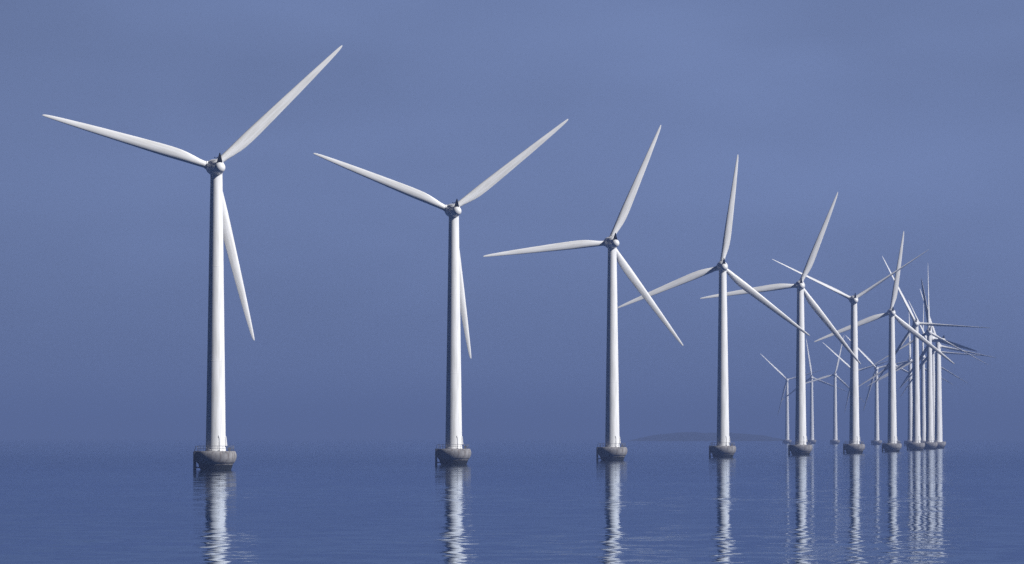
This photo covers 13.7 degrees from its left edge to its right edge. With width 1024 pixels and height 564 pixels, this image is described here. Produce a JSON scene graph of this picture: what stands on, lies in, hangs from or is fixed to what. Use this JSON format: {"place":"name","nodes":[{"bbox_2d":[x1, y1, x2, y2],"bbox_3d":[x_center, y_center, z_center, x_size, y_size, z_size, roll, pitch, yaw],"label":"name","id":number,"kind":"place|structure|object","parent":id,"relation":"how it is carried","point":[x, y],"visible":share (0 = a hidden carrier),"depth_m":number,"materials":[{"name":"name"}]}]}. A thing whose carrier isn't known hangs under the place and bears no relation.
{"place":"outdoors","nodes":[
{"label":"outdoors","id":0,"kind":"place"},
{"bbox_2d":[0,437,1023,563],"bbox_3d":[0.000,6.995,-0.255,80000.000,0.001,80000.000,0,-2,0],"label":"sea","id":1,"kind":"structure","parent":0,"point":[328,500],"depth_m":452.05,"materials":[{"name":"liquid"}]},
{"bbox_2d":[42,45,341,469],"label":"wind turbine","id":2,"kind":"object","parent":1,"relation":"in","point":[215,455],"visible":1,"depth_m":897.68,"materials":[{"name":"metal"}]},
{"bbox_2d":[313,119,567,464],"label":"wind turbine","id":3,"kind":"object","parent":1,"relation":"in","point":[453,452],"visible":0.98,"depth_m":1070.57,"materials":[{"name":"metal"}]},
{"bbox_2d":[483,125,682,460],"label":"wind turbine","id":4,"kind":"object","parent":1,"relation":"in","point":[612,450],"visible":0.99,"depth_m":1248.71,"materials":[{"name":"metal"}]},
{"bbox_2d":[617,155,809,457],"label":"wind turbine","id":5,"kind":"object","parent":1,"relation":"in","point":[722,448],"visible":0.98,"depth_m":1423.60,"materials":[{"name":"metal"}]},
{"bbox_2d":[700,192,860,454],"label":"wind turbine","id":6,"kind":"object","parent":1,"relation":"in","point":[800,447],"visible":0.98,"depth_m":1600.49,"materials":[{"name":"metal"}]},
{"bbox_2d":[761,354,820,443],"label":"wind turbine","id":7,"kind":"object","parent":1,"relation":"in","point":[786,441],"visible":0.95,"depth_m":4272.16,"materials":[{"name":"metal"}]},
{"bbox_2d":[781,340,846,443],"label":"wind turbine","id":8,"kind":"object","parent":1,"relation":"in","point":[812,440],"visible":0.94,"depth_m":4091.29,"materials":[{"name":"metal"}]},
{"bbox_2d":[795,336,862,443],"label":"wind turbine","id":9,"kind":"object","parent":1,"relation":"in","point":[834,441],"visible":0.9,"depth_m":3911.49,"materials":[{"name":"metal"}]},
{"bbox_2d":[773,250,927,453],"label":"wind turbine","id":10,"kind":"object","parent":1,"relation":"in","point":[854,445],"visible":0.98,"depth_m":1770.43,"materials":[{"name":"metal"}]},
{"bbox_2d":[826,345,887,412],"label":"wind turbine","id":11,"kind":"object","parent":1,"relation":"in","point":[843,361],"visible":0.3,"depth_m":3738.80,"materials":[{"name":"metal"}]},
{"bbox_2d":[845,335,906,444],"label":"wind turbine","id":12,"kind":"object","parent":1,"relation":"in","point":[876,441],"visible":0.84,"depth_m":3553.45,"materials":[{"name":"metal"}]},
{"bbox_2d":[814,231,953,451],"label":"wind turbine","id":13,"kind":"object","parent":1,"relation":"in","point":[893,444],"visible":0.94,"depth_m":1954.23,"materials":[{"name":"metal"}]},
{"bbox_2d":[859,363,925,442],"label":"wind turbine","id":14,"kind":"object","parent":1,"relation":"in","point":[880,372],"visible":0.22,"depth_m":3382.28,"materials":[{"name":"metal"}]},
{"bbox_2d":[868,316,951,445],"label":"wind turbine","id":15,"kind":"object","parent":1,"relation":"in","point":[910,402],"visible":0.58,"depth_m":3197.74,"materials":[{"name":"metal"}]},
{"bbox_2d":[878,303,966,441],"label":"wind turbine","id":16,"kind":"object","parent":1,"relation":"in","point":[923,422],"visible":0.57,"depth_m":3021.80,"materials":[{"name":"metal"}]},
{"bbox_2d":[870,279,987,449],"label":"wind turbine","id":17,"kind":"object","parent":1,"relation":"in","point":[930,444],"visible":0.88,"depth_m":2318.10,"materials":[{"name":"metal"}]},
{"bbox_2d":[875,256,986,450],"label":"wind turbine","id":18,"kind":"object","parent":1,"relation":"in","point":[916,444],"visible":0.94,"depth_m":2140.34,"materials":[{"name":"metal"}]},
{"bbox_2d":[900,279,976,448],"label":"wind turbine","id":19,"kind":"object","parent":1,"relation":"in","point":[938,429],"visible":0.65,"depth_m":2494.83,"materials":[{"name":"metal"}]},
{"bbox_2d":[900,300,981,439],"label":"wind turbine","id":20,"kind":"object","parent":1,"relation":"in","point":[933,368],"visible":0.38,"depth_m":2846.69,"materials":[{"name":"metal"}]},
{"bbox_2d":[899,290,994,446],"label":"wind turbine","id":21,"kind":"object","parent":1,"relation":"in","point":[933,351],"visible":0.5,"depth_m":2675.69,"materials":[{"name":"metal"}]},
{"bbox_2d":[0,0,1023,436],"label":"sky","id":22,"kind":"structure","parent":0,"point":[911,112],"materials":[{"name":"blue"}]},
{"bbox_2d":[630,432,782,440],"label":"island hill","id":23,"kind":"structure","parent":0,"point":[688,436],"depth_m":6807.01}
]}

